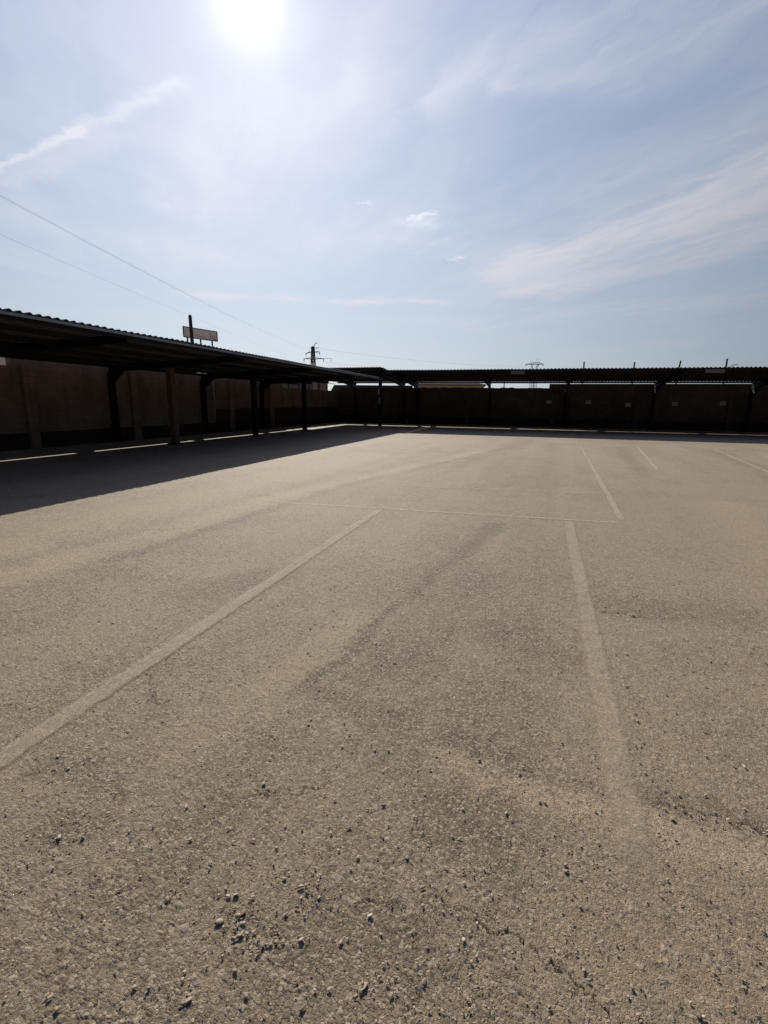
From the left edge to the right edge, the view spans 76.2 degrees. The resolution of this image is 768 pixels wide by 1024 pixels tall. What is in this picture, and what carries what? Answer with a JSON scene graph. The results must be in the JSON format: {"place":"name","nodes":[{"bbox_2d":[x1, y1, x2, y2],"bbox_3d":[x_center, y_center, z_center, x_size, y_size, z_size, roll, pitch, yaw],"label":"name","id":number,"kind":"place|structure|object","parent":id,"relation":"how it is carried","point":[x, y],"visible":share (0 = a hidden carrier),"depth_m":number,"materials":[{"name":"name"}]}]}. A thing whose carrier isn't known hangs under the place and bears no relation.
{"place":"outdoors","nodes":[
{"label":"outdoors","id":0,"kind":"place"},
{"bbox_2d":[0,357,5,364],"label":"white building","id":1,"kind":"structure","parent":0,"point":[2,361],"depth_m":43.65,"materials":[{"name":"brick"}]},
{"bbox_2d":[282,382,312,388],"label":"white building","id":2,"kind":"structure","parent":0,"point":[295,386],"depth_m":61.98,"materials":[{"name":"white paint"}]},
{"bbox_2d":[313,382,327,389],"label":"brick building","id":3,"kind":"structure","parent":0,"point":[322,386],"depth_m":57.40,"materials":[{"name":"brown brick"}]},
{"bbox_2d":[331,385,412,390],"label":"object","id":4,"kind":"structure","parent":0,"point":[365,386],"depth_m":75.50,"materials":[{"name":"metal"}]},
{"bbox_2d":[0,422,767,1023],"bbox_3d":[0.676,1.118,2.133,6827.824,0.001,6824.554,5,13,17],"label":"ground","id":5,"kind":"structure","parent":0,"point":[538,708],"depth_m":2.41,"materials":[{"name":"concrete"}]},
{"bbox_2d":[0,356,337,451],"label":"boundary wall","id":6,"kind":"structure","parent":5,"relation":"on","point":[44,404],"depth_m":18.63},
{"bbox_2d":[212,381,215,417],"bbox_3d":[-8.240,-5.434,23.752,0.055,1.750,0.055,0,13,-5],"label":"conduit pipe","id":7,"kind":"object","parent":6,"relation":"attached to","point":[213,399],"visible":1,"depth_m":23.74,"materials":[{"name":"plastic"}]},
{"bbox_2d":[288,382,331,389],"bbox_3d":[-5.037,-8.753,33.905,0.050,0.540,8.300,5,13,17],"label":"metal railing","id":8,"kind":"object","parent":6,"relation":"on","point":[316,382],"visible":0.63,"depth_m":34.93,"materials":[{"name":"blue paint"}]},
{"bbox_2d":[165,367,183,444],"bbox_3d":[-7.491,-3.754,17.383,0.396,2.669,0.396,5,13,17],"label":"support post","id":9,"kind":"object","parent":5,"relation":"on","point":[172,404],"visible":1,"depth_m":17.31,"materials":[{"name":"black metal"}]},
{"bbox_2d":[188,315,193,342],"bbox_3d":[-9.632,-7.018,24.960,0.219,5.684,0.230,5,13,17],"label":"rusty pole","id":10,"kind":"object","parent":5,"relation":"on","point":[191,328],"visible":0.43,"depth_m":24.41,"materials":[{"name":"brown metal"}]},
{"bbox_2d":[0,509,381,766],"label":"parking line","id":11,"kind":"object","parent":5,"relation":"on","point":[116,682],"visible":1,"depth_m":2.97,"materials":[{"name":"paint"}]},
{"bbox_2d":[0,308,382,441],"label":"carport","id":12,"kind":"object","parent":5,"relation":"on","point":[30,335],"visible":0.98,"depth_m":15.30,"materials":[{"name":"metal"}]},
{"bbox_2d":[182,326,217,345],"bbox_3d":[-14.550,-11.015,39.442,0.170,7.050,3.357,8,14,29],"label":"billboard","id":13,"kind":"object","parent":5,"relation":"on","point":[204,334],"visible":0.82,"depth_m":38.86},
{"bbox_2d":[250,376,258,435],"bbox_3d":[-5.877,-4.801,22.214,0.360,2.638,0.360,5,13,17],"label":"support post","id":14,"kind":"object","parent":5,"relation":"on","point":[253,388],"visible":1,"depth_m":22.14,"materials":[{"name":"black metal"}]},
{"bbox_2d":[300,381,308,429],"bbox_3d":[-4.388,-5.834,26.982,0.360,2.602,0.360,5,13,17],"label":"support post","id":15,"kind":"object","parent":5,"relation":"on","point":[304,407],"visible":0.97,"depth_m":26.92,"materials":[{"name":"black metal"}]},
{"bbox_2d":[304,342,331,365],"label":"pylon","id":16,"kind":"object","parent":5,"relation":"on","point":[313,358],"visible":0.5,"depth_m":141.98,"materials":[{"name":"metal"}]},
{"bbox_2d":[0,234,288,355],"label":"power line","id":17,"kind":"object","parent":16,"relation":"hanging from","point":[106,280],"visible":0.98,"depth_m":42.29,"materials":[{"name":"black metal"}]},
{"bbox_2d":[8,199,291,342],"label":"power line","id":18,"kind":"object","parent":16,"relation":"hanging from","point":[117,257],"visible":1,"depth_m":40.08,"materials":[{"name":"black metal"}]},
{"bbox_2d":[2,197,314,352],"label":"power line","id":19,"kind":"object","parent":16,"relation":"hanging from","point":[113,256],"visible":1,"depth_m":39.03,"materials":[{"name":"black metal"}]},
{"bbox_2d":[327,367,405,423],"bbox_3d":[-1.857,-7.898,33.926,5.860,3.650,6.700,5,13,17],"label":"carport","id":20,"kind":"object","parent":5,"relation":"on","point":[378,372],"visible":0.48,"depth_m":34.75,"materials":[{"name":"metal"}]},
{"bbox_2d":[378,376,381,425],"bbox_3d":[-0.257,-7.405,32.705,0.200,3.256,0.208,5,13,17],"label":"support post","id":21,"kind":"object","parent":5,"relation":"on","point":[379,403],"visible":0.94,"depth_m":32.65,"materials":[{"name":"black metal"}]},
{"bbox_2d":[271,501,620,522],"bbox_3d":[0.576,-0.017,7.188,5.516,0.001,0.110,4,13,13],"label":"parking line","id":22,"kind":"object","parent":5,"relation":"on","point":[452,512],"visible":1,"depth_m":7.10,"materials":[{"name":"paint"}]},
{"bbox_2d":[410,486,604,494],"bbox_3d":[2.064,-0.395,8.953,3.880,0.001,0.120,3,13,10],"label":"parking line","id":23,"kind":"object","parent":5,"relation":"on","point":[516,491],"visible":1,"depth_m":8.87,"materials":[{"name":"paint"}]},
{"bbox_2d":[526,359,541,387],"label":"pylon","id":24,"kind":"object","parent":5,"relation":"on","point":[537,364],"visible":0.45,"depth_m":202.78,"materials":[{"name":"metal"}]},
{"bbox_2d":[335,384,767,431],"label":"boundary wall","id":25,"kind":"structure","parent":5,"relation":"on","point":[698,408],"depth_m":33.17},
{"bbox_2d":[384,366,767,431],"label":"carport","id":26,"kind":"object","parent":5,"relation":"on","point":[757,377],"visible":0.98,"depth_m":29.43,"materials":[{"name":"metal"}]},
{"bbox_2d":[511,371,524,373],"bbox_3d":[7.455,-7.776,27.306,0.740,0.185,0.038,5,13,17],"label":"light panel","id":27,"kind":"object","parent":26,"relation":"attached to","point":[517,372],"visible":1,"depth_m":27.29,"materials":[{"name":"grey plastic"}]},
{"bbox_2d":[705,369,724,372],"bbox_3d":[16.561,-7.052,24.519,0.850,0.185,0.038,5,13,17],"label":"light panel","id":28,"kind":"object","parent":26,"relation":"attached to","point":[714,370],"visible":1,"depth_m":24.50,"materials":[{"name":"white plastic"}]},
{"bbox_2d":[578,444,624,519],"bbox_3d":[5.724,-1.413,13.676,0.170,0.001,15.305,5,13,18],"label":"parking line","id":29,"kind":"object","parent":5,"relation":"on","point":[614,507],"visible":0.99,"depth_m":9.06,"materials":[{"name":"paint"}]},
{"bbox_2d":[564,521,647,872],"bbox_3d":[1.644,0.701,4.036,0.190,0.001,5.820,5,13,17],"label":"parking line","id":30,"kind":"object","parent":5,"relation":"on","point":[595,643],"visible":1,"depth_m":2.53,"materials":[{"name":"paint"}]},
{"bbox_2d":[635,445,658,469],"bbox_3d":[8.480,-1.904,16.006,0.180,0.001,8.950,6,14,23],"label":"parking line","id":31,"kind":"object","parent":5,"relation":"on","point":[653,465],"visible":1,"depth_m":14.32,"materials":[{"name":"paint"}]},
{"bbox_2d":[711,448,767,472],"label":"parking line","id":32,"kind":"object","parent":5,"relation":"on","point":[741,460],"visible":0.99,"depth_m":14.31,"materials":[{"name":"paint"}]},
{"bbox_2d":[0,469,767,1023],"bbox_3d":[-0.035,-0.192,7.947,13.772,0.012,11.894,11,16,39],"label":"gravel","id":33,"kind":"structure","parent":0,"point":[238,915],"depth_m":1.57,"materials":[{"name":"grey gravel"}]},
{"bbox_2d":[0,0,767,390],"label":"sky","id":34,"kind":"structure","parent":0,"point":[498,184],"materials":[{"name":"blue"}]},
{"bbox_2d":[419,383,485,387],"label":"warehouse","id":35,"kind":"structure","parent":0,"point":[449,385],"depth_m":72.33,"materials":[{"name":"white metal"}]}
]}

